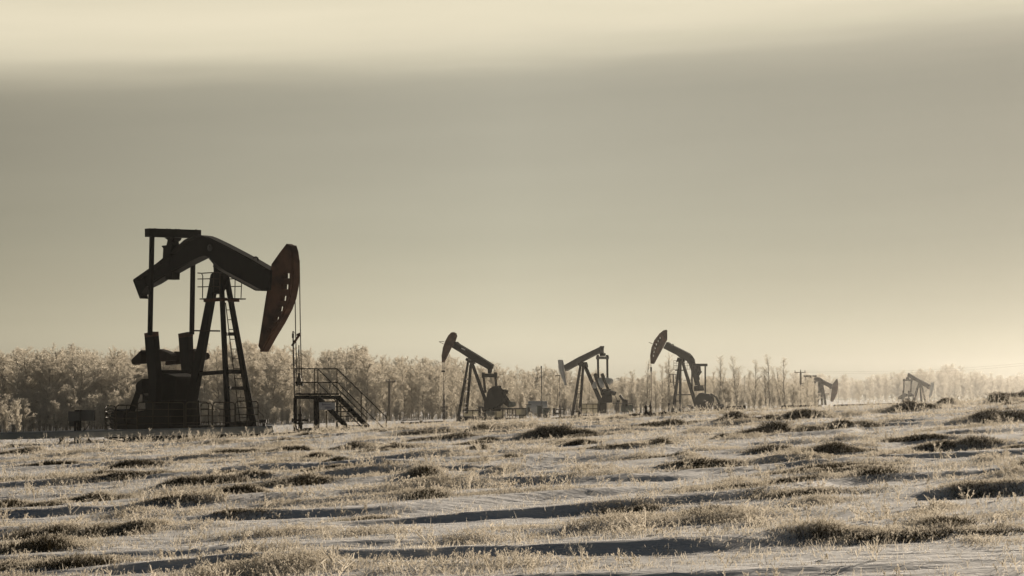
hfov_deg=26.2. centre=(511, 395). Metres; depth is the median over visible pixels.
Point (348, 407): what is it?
stair platform
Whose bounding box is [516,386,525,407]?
frosted tree
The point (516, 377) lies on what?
frosted tree
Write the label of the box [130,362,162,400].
frosted tree
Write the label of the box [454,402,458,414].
frosted bush
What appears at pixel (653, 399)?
frosted bush
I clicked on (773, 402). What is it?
frosted bush
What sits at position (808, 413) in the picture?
dry tussock grass
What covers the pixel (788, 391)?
frosted bush
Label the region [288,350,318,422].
frosted tree
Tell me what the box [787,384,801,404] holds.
frosted bush
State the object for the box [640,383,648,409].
frosted bush
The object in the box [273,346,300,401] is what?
frosted tree
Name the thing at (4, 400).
frosted bush
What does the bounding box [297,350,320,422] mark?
frosted tree
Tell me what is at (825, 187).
sky
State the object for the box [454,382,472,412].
frosted tree
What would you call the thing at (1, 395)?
frosted tree
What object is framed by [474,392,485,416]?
frosted bush
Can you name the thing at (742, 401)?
frosted bush
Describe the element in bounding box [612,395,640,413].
pump engine
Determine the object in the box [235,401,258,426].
guard barrier
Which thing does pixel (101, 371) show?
frosted tree
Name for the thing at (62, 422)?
frosted bush
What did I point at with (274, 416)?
frosted bush
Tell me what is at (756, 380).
frosted tree
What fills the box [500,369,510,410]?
frosted tree
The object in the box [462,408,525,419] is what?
guard fence
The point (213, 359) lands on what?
frosted tree
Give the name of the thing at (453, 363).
frosted tree
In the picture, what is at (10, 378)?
frosted tree
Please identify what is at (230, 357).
frosted tree
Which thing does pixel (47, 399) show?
frosted bush
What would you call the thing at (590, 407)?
guard fence
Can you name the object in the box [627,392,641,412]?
frosted bush
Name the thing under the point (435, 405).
frosted tree
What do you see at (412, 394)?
frosted tree
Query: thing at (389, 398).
power pole
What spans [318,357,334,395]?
frosted tree
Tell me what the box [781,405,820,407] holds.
ground pipe
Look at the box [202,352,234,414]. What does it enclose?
frosted tree
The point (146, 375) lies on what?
frosted tree
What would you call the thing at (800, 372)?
power pole
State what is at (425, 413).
frosted bush
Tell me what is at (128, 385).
frosted tree
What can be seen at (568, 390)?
frosted tree
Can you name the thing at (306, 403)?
frosted tree
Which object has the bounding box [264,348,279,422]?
frosted tree
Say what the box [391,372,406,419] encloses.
frosted tree
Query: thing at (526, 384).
frosted tree
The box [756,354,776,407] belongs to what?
frosted tree
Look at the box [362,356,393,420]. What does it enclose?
frosted tree
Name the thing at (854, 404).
ground pipe
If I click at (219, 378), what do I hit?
frosted tree
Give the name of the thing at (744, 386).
frosted tree
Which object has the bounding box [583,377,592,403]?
frosted tree
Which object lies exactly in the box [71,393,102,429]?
frosted bush
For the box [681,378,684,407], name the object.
frosted tree
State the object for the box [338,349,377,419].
frosted tree
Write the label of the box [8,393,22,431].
frosted bush
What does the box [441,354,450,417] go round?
frosted tree
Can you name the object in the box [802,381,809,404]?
frosted bush
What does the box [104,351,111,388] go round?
frosted tree
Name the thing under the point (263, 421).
junction box
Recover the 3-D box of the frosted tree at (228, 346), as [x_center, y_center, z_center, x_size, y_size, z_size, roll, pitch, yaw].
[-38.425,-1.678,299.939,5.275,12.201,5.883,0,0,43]
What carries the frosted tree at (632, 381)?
on the snow ground at (536, 513)
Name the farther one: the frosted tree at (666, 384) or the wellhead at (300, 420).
the frosted tree at (666, 384)
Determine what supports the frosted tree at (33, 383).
on the snow ground at (536, 513)
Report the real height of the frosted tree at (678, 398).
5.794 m
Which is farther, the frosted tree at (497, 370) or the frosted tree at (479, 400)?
the frosted tree at (497, 370)
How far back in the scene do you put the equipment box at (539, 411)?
200.00 m
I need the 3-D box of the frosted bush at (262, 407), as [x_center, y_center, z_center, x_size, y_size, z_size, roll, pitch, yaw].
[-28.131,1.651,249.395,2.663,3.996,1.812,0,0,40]
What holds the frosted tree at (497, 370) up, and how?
on the snow ground at (536, 513)
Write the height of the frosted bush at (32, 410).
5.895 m
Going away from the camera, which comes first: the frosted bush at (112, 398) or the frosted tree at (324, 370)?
the frosted bush at (112, 398)
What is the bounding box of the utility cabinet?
[526,404,530,415]
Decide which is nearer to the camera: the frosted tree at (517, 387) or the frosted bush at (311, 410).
the frosted bush at (311, 410)
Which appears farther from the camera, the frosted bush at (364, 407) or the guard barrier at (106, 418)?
the frosted bush at (364, 407)
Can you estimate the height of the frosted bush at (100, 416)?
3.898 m
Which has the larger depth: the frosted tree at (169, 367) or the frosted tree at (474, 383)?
the frosted tree at (474, 383)
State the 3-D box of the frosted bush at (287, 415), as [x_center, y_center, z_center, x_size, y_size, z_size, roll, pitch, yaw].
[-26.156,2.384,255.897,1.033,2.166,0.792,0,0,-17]
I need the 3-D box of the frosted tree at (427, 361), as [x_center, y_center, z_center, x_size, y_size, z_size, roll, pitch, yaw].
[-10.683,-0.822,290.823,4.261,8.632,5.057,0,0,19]
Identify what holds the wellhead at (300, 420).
on the snow ground at (536, 513)
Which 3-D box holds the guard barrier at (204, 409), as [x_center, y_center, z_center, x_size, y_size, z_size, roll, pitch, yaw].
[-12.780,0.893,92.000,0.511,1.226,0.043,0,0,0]
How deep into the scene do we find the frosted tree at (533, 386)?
280.42 m
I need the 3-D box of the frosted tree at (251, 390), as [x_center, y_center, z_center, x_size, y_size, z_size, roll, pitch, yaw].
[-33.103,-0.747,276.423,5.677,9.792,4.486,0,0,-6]
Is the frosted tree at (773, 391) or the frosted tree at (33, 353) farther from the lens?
the frosted tree at (773, 391)
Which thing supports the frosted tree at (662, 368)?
on the snow ground at (536, 513)
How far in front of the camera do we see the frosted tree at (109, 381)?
274.29 m
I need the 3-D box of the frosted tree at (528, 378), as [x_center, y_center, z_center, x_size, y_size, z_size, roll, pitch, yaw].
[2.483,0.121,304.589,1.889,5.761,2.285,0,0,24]
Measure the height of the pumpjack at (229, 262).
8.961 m
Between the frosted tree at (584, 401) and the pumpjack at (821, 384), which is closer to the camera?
the frosted tree at (584, 401)
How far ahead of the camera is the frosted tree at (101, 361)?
308.89 m
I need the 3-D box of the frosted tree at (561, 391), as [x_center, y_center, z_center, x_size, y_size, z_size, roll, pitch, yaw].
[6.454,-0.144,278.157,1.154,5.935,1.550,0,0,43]
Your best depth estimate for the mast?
198.96 m
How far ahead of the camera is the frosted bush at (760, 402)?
263.24 m
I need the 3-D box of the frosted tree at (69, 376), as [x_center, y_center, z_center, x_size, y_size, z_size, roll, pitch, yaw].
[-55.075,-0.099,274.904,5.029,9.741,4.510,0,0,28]
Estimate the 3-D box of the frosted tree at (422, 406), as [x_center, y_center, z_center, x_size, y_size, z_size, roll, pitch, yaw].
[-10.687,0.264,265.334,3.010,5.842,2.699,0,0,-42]
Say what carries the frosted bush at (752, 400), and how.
on the snow ground at (536, 513)
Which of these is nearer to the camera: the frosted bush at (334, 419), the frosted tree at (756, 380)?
the frosted bush at (334, 419)
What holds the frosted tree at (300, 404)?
on the snow ground at (536, 513)
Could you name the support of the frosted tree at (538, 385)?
on the snow ground at (536, 513)
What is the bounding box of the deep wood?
[5,344,821,425]
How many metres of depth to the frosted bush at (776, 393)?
284.03 m
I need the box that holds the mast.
[541,366,541,416]
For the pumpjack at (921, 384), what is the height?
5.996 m
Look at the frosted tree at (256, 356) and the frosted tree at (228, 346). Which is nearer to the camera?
the frosted tree at (256, 356)
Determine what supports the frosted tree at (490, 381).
on the snow ground at (536, 513)
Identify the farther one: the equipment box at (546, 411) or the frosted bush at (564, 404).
the frosted bush at (564, 404)
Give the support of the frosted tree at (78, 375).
on the snow ground at (536, 513)
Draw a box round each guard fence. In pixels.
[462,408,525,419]
[581,404,597,413]
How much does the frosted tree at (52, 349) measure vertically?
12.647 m
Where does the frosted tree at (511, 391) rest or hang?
on the snow ground at (536, 513)
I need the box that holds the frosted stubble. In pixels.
[0,396,1023,575]
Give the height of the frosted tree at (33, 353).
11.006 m
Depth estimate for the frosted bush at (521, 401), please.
265.88 m
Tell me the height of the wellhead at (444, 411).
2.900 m
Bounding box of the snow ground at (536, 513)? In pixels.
[0,400,1023,575]
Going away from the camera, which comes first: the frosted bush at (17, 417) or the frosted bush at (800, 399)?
the frosted bush at (17, 417)
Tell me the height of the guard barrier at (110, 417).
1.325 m
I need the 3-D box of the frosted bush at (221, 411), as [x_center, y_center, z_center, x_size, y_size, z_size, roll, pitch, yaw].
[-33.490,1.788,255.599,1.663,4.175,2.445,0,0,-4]
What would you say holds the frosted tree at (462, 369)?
on the snow ground at (536, 513)
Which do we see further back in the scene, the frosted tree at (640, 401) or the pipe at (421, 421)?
the frosted tree at (640, 401)
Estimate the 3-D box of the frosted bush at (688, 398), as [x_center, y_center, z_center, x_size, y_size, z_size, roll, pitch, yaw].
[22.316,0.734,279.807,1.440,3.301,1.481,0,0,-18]
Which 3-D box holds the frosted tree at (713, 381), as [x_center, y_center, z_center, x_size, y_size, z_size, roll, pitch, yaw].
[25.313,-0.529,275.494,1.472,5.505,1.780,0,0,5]
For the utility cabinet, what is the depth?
204.00 m
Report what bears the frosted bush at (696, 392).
on the snow ground at (536, 513)
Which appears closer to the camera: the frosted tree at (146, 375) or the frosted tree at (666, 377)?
the frosted tree at (146, 375)
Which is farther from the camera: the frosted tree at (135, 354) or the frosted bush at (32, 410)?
the frosted tree at (135, 354)
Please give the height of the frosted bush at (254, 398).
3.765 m
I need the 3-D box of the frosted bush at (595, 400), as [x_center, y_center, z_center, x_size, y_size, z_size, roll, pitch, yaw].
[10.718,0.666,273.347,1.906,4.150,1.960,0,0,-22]
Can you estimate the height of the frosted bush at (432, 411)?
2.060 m
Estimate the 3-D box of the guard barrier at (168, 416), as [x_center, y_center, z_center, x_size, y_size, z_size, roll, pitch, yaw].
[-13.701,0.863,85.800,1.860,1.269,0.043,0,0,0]
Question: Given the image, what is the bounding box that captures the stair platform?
[291,331,386,430]
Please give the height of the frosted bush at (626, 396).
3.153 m
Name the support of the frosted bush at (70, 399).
on the snow ground at (536, 513)
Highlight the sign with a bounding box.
[319,402,334,427]
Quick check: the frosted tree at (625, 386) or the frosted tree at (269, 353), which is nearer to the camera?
the frosted tree at (269, 353)
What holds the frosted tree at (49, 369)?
on the snow ground at (536, 513)
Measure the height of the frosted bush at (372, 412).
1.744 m
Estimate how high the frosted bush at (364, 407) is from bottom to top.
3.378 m
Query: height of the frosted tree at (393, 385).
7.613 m
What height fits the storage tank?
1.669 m
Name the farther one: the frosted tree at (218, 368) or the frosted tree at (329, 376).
the frosted tree at (218, 368)
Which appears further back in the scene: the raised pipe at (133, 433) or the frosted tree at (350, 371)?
the frosted tree at (350, 371)
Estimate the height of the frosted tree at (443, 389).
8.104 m
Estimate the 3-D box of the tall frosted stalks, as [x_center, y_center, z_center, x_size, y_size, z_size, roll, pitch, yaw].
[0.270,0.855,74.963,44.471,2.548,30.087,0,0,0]
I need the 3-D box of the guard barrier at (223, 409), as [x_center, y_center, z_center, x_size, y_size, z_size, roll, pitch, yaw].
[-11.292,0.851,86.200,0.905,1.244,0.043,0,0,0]
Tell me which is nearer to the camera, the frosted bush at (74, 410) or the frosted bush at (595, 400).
the frosted bush at (74, 410)
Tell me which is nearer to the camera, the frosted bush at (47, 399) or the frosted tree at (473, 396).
the frosted bush at (47, 399)
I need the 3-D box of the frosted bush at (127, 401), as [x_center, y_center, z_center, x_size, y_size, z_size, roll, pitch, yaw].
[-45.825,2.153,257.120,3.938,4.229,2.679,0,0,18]
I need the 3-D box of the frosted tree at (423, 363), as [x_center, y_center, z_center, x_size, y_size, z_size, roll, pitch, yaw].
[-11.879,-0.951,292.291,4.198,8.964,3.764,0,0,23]
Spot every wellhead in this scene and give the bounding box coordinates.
[291,406,308,430]
[443,392,447,420]
[556,403,563,416]
[643,401,655,416]
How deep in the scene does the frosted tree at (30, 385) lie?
271.72 m
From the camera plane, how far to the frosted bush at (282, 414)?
251.28 m
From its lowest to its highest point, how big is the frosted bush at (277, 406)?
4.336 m
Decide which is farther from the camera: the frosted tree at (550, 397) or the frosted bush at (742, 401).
the frosted tree at (550, 397)
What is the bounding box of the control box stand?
[68,410,94,442]
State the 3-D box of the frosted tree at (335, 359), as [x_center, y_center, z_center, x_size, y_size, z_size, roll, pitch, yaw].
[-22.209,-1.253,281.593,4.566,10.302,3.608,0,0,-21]
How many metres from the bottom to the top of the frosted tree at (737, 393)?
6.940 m
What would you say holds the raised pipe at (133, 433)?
on the snow ground at (536, 513)
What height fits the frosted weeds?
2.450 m
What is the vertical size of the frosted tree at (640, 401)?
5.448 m
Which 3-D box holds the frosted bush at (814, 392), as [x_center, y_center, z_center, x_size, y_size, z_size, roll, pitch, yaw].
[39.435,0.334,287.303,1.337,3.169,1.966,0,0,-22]
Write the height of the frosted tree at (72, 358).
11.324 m
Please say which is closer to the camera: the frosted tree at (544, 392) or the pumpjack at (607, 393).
the pumpjack at (607, 393)
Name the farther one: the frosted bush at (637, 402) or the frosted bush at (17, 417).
the frosted bush at (637, 402)
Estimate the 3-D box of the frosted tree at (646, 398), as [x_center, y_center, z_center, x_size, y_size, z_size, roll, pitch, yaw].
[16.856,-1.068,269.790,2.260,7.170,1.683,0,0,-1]
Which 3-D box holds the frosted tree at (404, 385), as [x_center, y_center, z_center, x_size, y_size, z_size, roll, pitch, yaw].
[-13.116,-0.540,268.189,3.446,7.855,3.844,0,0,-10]
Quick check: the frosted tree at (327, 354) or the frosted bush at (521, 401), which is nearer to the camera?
the frosted bush at (521, 401)
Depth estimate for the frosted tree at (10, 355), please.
278.00 m
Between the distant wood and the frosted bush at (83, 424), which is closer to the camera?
the frosted bush at (83, 424)
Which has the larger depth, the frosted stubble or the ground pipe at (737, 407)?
the ground pipe at (737, 407)
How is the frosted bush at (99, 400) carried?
on the snow ground at (536, 513)
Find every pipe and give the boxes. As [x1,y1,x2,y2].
[0,426,273,442]
[401,420,446,423]
[714,405,745,410]
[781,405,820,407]
[833,403,891,406]
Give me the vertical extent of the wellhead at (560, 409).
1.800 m
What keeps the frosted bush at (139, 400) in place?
on the snow ground at (536, 513)
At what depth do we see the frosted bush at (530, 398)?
281.34 m
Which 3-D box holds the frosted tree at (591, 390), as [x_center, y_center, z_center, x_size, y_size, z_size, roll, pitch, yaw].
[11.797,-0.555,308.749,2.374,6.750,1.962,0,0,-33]
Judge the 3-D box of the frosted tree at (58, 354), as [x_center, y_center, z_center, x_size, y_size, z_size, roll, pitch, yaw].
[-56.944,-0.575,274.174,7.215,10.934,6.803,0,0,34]
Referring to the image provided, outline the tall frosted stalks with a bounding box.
[1,388,1019,453]
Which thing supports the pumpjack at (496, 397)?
on the snow ground at (536, 513)
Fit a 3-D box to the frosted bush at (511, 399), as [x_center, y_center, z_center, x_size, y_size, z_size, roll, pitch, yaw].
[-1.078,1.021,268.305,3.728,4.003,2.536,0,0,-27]
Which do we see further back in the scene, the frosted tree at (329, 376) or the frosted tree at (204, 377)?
the frosted tree at (204, 377)
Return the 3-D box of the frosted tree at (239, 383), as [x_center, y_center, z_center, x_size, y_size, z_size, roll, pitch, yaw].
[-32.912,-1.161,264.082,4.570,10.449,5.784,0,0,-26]
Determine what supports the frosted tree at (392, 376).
on the snow ground at (536, 513)
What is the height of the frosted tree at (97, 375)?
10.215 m
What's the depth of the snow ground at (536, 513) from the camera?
25.47 m
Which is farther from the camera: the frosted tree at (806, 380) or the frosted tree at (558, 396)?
the frosted tree at (806, 380)
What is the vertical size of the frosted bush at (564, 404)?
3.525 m
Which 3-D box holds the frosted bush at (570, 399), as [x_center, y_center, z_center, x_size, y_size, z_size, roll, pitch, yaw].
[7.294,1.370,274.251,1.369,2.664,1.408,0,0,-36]
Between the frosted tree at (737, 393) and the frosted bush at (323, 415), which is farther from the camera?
the frosted tree at (737, 393)
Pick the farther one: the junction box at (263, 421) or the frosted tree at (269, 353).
the frosted tree at (269, 353)
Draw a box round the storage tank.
[528,401,546,412]
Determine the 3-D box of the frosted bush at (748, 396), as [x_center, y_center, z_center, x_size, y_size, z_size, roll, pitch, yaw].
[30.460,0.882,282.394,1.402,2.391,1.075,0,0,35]
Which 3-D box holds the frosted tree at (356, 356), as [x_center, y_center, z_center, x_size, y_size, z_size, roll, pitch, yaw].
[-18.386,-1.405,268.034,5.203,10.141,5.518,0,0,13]
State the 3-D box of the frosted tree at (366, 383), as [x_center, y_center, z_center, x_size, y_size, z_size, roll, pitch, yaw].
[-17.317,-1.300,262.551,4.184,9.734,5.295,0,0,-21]
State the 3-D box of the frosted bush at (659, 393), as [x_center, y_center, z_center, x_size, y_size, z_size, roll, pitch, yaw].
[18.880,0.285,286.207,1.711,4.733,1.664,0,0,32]
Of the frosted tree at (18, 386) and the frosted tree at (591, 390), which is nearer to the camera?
the frosted tree at (18, 386)
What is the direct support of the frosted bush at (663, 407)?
on the snow ground at (536, 513)
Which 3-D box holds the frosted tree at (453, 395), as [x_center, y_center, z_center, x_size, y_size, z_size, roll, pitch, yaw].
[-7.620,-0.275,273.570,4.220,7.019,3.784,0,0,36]
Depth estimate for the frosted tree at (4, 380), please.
274.65 m
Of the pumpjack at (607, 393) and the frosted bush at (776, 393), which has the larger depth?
the frosted bush at (776, 393)
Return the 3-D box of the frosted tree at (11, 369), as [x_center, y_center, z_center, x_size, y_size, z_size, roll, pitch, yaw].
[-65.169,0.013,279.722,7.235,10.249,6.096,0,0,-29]
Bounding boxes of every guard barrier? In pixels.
[105,405,115,429]
[106,408,114,429]
[116,405,136,429]
[137,402,184,428]
[185,401,208,427]
[200,403,211,417]
[212,402,234,427]
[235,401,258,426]
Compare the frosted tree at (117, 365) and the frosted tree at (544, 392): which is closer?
the frosted tree at (117, 365)
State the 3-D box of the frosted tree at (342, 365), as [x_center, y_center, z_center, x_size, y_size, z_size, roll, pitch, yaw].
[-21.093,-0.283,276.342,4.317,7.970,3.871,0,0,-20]
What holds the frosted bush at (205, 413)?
on the snow ground at (536, 513)
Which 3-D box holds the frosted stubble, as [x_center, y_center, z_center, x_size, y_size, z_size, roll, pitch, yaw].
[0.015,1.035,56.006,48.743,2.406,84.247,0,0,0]
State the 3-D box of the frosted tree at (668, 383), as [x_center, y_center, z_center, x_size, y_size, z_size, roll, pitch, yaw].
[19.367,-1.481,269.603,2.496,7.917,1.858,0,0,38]
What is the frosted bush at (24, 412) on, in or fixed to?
on the snow ground at (536, 513)
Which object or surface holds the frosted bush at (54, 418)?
on the snow ground at (536, 513)
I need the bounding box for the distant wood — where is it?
[580,364,1023,401]
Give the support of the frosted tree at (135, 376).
on the snow ground at (536, 513)
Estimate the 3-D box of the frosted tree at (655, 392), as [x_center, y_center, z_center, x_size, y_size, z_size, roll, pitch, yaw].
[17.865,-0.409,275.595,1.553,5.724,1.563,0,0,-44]
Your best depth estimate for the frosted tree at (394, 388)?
297.14 m
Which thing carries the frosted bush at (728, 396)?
on the snow ground at (536, 513)
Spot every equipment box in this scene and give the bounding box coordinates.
[537,406,540,417]
[542,408,550,417]
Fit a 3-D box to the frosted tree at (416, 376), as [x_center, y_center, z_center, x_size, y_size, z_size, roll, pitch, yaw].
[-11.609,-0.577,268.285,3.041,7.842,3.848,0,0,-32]
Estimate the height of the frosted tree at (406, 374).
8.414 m
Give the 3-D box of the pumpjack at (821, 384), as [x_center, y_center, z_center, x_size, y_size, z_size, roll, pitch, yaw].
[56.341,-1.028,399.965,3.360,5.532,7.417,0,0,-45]
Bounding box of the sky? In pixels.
[0,0,1023,399]
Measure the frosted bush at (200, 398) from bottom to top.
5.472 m
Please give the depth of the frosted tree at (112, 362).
278.56 m
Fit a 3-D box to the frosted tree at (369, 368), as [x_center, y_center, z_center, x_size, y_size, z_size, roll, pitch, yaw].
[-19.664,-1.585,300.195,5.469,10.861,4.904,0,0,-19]
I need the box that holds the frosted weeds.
[0,392,1023,575]
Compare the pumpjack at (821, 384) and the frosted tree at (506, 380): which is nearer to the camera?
the frosted tree at (506, 380)
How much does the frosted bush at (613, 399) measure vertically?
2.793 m
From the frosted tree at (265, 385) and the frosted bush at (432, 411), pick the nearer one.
the frosted tree at (265, 385)
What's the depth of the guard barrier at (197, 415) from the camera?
85.79 m
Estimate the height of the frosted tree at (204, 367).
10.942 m
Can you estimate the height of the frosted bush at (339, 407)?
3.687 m
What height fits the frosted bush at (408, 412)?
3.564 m
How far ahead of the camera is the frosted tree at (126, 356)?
311.26 m
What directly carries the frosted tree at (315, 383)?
on the snow ground at (536, 513)
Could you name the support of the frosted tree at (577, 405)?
on the snow ground at (536, 513)
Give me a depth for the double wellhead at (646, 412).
78.95 m
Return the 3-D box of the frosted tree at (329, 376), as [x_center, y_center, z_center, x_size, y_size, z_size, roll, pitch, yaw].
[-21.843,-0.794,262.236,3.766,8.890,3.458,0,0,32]
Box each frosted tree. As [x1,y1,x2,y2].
[0,351,17,431]
[0,367,15,431]
[0,369,6,402]
[2,346,53,430]
[3,365,29,431]
[4,354,20,427]
[7,347,33,431]
[9,350,23,373]
[11,354,57,427]
[18,352,60,430]
[26,347,73,430]
[26,349,39,430]
[35,348,73,430]
[42,342,68,427]
[55,342,100,405]
[62,347,103,409]
[62,359,79,429]
[78,351,111,408]
[81,349,119,428]
[88,365,121,428]
[95,351,108,425]
[99,362,113,428]
[100,354,125,400]
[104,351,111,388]
[104,355,146,410]
[105,349,138,403]
[110,360,142,408]
[116,351,129,373]
[123,349,139,403]
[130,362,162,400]
[133,365,147,383]
[161,346,174,369]
[170,354,218,401]
[200,349,214,424]
[202,345,231,424]
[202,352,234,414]
[207,343,217,401]
[208,354,229,406]
[215,349,243,411]
[218,344,258,415]
[227,341,236,359]
[233,363,259,417]
[234,339,278,406]
[250,353,293,423]
[252,351,269,424]
[256,344,277,423]
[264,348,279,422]
[265,349,297,423]
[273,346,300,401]
[273,351,299,423]
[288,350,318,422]
[288,356,311,413]
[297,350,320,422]
[302,348,316,422]
[302,361,337,421]
[305,363,324,395]
[316,354,343,422]
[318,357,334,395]
[319,351,339,420]
[323,348,365,420]
[324,348,347,409]
[330,364,347,419]
[338,343,375,407]
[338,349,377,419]
[348,345,383,419]
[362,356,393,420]
[363,345,377,419]
[365,360,382,413]
[374,367,403,415]
[377,354,387,419]
[382,362,400,419]
[384,366,399,414]
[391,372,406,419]
[392,357,405,403]
[393,359,415,419]
[401,355,428,417]
[402,366,416,418]
[404,360,432,419]
[405,370,420,418]
[409,374,438,419]
[414,355,429,415]
[416,358,443,418]
[417,360,448,418]
[424,359,459,418]
[427,365,446,418]
[437,357,450,418]
[439,366,464,418]
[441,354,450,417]
[447,357,462,417]
[452,371,467,412]
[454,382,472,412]
[457,361,471,408]
[465,369,480,403]
[465,375,479,409]
[473,365,490,416]
[475,383,488,406]
[485,362,502,386]
[485,377,494,390]
[497,367,515,416]
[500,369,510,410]
[503,371,515,416]
[508,364,526,414]
[511,383,524,409]
[515,374,531,406]
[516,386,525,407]
[519,373,526,403]
[527,377,537,400]
[528,372,540,415]
[537,382,540,400]
[539,380,548,402]
[547,377,552,414]
[549,373,563,411]
[557,380,568,414]
[559,375,566,414]
[564,378,573,409]
[565,379,575,413]
[571,379,583,412]
[582,382,586,402]
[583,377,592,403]
[588,368,599,401]
[621,373,628,401]
[624,370,637,402]
[635,375,646,412]
[640,374,652,407]
[643,359,655,409]
[652,371,659,411]
[656,361,669,392]
[657,364,667,409]
[661,353,675,409]
[663,373,674,403]
[674,379,682,410]
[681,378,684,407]
[683,377,689,408]
[710,371,718,405]
[714,355,726,403]
[728,355,744,405]
[742,375,746,397]
[743,371,753,408]
[750,359,761,407]
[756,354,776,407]
[769,357,791,404]
[770,371,776,405]
[800,377,814,404]
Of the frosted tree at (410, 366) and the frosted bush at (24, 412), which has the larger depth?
the frosted tree at (410, 366)
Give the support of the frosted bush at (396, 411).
on the snow ground at (536, 513)
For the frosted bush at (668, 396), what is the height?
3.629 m
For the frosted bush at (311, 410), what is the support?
on the snow ground at (536, 513)
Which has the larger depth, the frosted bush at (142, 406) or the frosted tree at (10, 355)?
the frosted tree at (10, 355)
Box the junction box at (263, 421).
[258,409,266,425]
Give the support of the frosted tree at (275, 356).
on the snow ground at (536, 513)
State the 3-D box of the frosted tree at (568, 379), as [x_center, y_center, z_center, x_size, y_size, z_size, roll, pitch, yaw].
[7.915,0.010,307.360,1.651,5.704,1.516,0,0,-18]
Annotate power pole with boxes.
[386,379,395,420]
[794,370,805,389]
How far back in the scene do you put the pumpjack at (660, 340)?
249.38 m
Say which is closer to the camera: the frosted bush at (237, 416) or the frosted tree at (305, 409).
the frosted bush at (237, 416)
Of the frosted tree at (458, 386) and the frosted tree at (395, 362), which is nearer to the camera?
the frosted tree at (458, 386)
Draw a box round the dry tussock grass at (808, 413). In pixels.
[0,390,1023,574]
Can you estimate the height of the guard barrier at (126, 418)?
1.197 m
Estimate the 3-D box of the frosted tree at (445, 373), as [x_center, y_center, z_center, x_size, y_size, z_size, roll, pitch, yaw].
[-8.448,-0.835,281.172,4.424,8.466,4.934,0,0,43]
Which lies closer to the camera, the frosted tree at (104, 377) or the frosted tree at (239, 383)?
the frosted tree at (239, 383)
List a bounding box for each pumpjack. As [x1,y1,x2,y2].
[107,228,302,439]
[439,332,519,421]
[555,346,615,415]
[649,330,724,411]
[803,375,837,404]
[897,373,933,401]
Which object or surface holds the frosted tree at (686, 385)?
on the snow ground at (536, 513)
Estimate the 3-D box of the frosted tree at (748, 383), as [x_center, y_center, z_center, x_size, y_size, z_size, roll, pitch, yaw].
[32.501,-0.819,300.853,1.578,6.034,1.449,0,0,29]
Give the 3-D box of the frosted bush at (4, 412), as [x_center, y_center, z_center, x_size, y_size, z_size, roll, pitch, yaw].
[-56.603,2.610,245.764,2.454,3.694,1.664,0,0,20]
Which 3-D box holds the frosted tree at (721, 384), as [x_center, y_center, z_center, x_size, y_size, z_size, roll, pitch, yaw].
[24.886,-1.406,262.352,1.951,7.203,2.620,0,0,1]
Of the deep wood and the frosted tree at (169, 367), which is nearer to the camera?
the frosted tree at (169, 367)
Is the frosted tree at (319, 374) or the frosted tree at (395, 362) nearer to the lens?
the frosted tree at (319, 374)
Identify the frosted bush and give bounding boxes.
[0,394,11,429]
[0,405,13,432]
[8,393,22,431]
[9,399,35,431]
[12,398,22,431]
[15,389,39,431]
[36,383,73,430]
[47,400,69,430]
[50,407,66,430]
[59,385,77,429]
[70,403,83,429]
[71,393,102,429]
[77,409,88,429]
[94,392,105,429]
[95,399,109,428]
[99,390,121,421]
[109,397,130,408]
[130,388,143,410]
[138,397,144,410]
[198,387,222,424]
[200,398,219,424]
[217,396,224,424]
[231,404,243,420]
[252,396,257,423]
[256,393,271,418]
[262,392,283,423]
[270,406,279,424]
[280,409,285,422]
[284,408,290,423]
[308,406,313,422]
[320,399,331,422]
[325,394,347,417]
[326,392,335,422]
[357,396,365,418]
[369,408,375,419]
[391,402,401,420]
[402,396,411,419]
[423,404,429,417]
[429,406,435,417]
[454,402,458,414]
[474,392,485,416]
[503,392,515,411]
[514,392,525,407]
[527,389,538,415]
[560,391,571,415]
[567,397,574,412]
[592,386,601,403]
[611,395,620,412]
[618,392,628,413]
[627,387,636,411]
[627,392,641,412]
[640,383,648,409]
[648,385,656,409]
[652,382,661,410]
[659,385,667,410]
[660,387,676,409]
[683,390,691,410]
[690,385,702,408]
[718,377,735,406]
[737,393,745,405]
[745,394,752,407]
[748,388,759,408]
[757,392,764,408]
[770,380,777,407]
[774,383,787,407]
[778,381,795,404]
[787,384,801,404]
[797,384,804,403]
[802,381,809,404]
[809,387,819,404]
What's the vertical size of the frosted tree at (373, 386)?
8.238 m
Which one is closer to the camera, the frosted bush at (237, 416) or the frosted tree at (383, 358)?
the frosted bush at (237, 416)
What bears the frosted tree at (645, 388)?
on the snow ground at (536, 513)
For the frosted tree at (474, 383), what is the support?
on the snow ground at (536, 513)
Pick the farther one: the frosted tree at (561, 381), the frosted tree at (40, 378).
the frosted tree at (561, 381)
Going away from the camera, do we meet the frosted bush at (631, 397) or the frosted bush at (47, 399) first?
the frosted bush at (47, 399)
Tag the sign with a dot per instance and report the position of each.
(326, 405)
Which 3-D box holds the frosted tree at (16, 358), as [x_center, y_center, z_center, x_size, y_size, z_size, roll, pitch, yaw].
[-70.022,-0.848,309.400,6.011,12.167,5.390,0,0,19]
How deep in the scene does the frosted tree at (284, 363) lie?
266.31 m
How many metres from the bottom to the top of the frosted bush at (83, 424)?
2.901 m
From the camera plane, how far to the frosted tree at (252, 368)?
268.02 m
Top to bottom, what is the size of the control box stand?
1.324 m

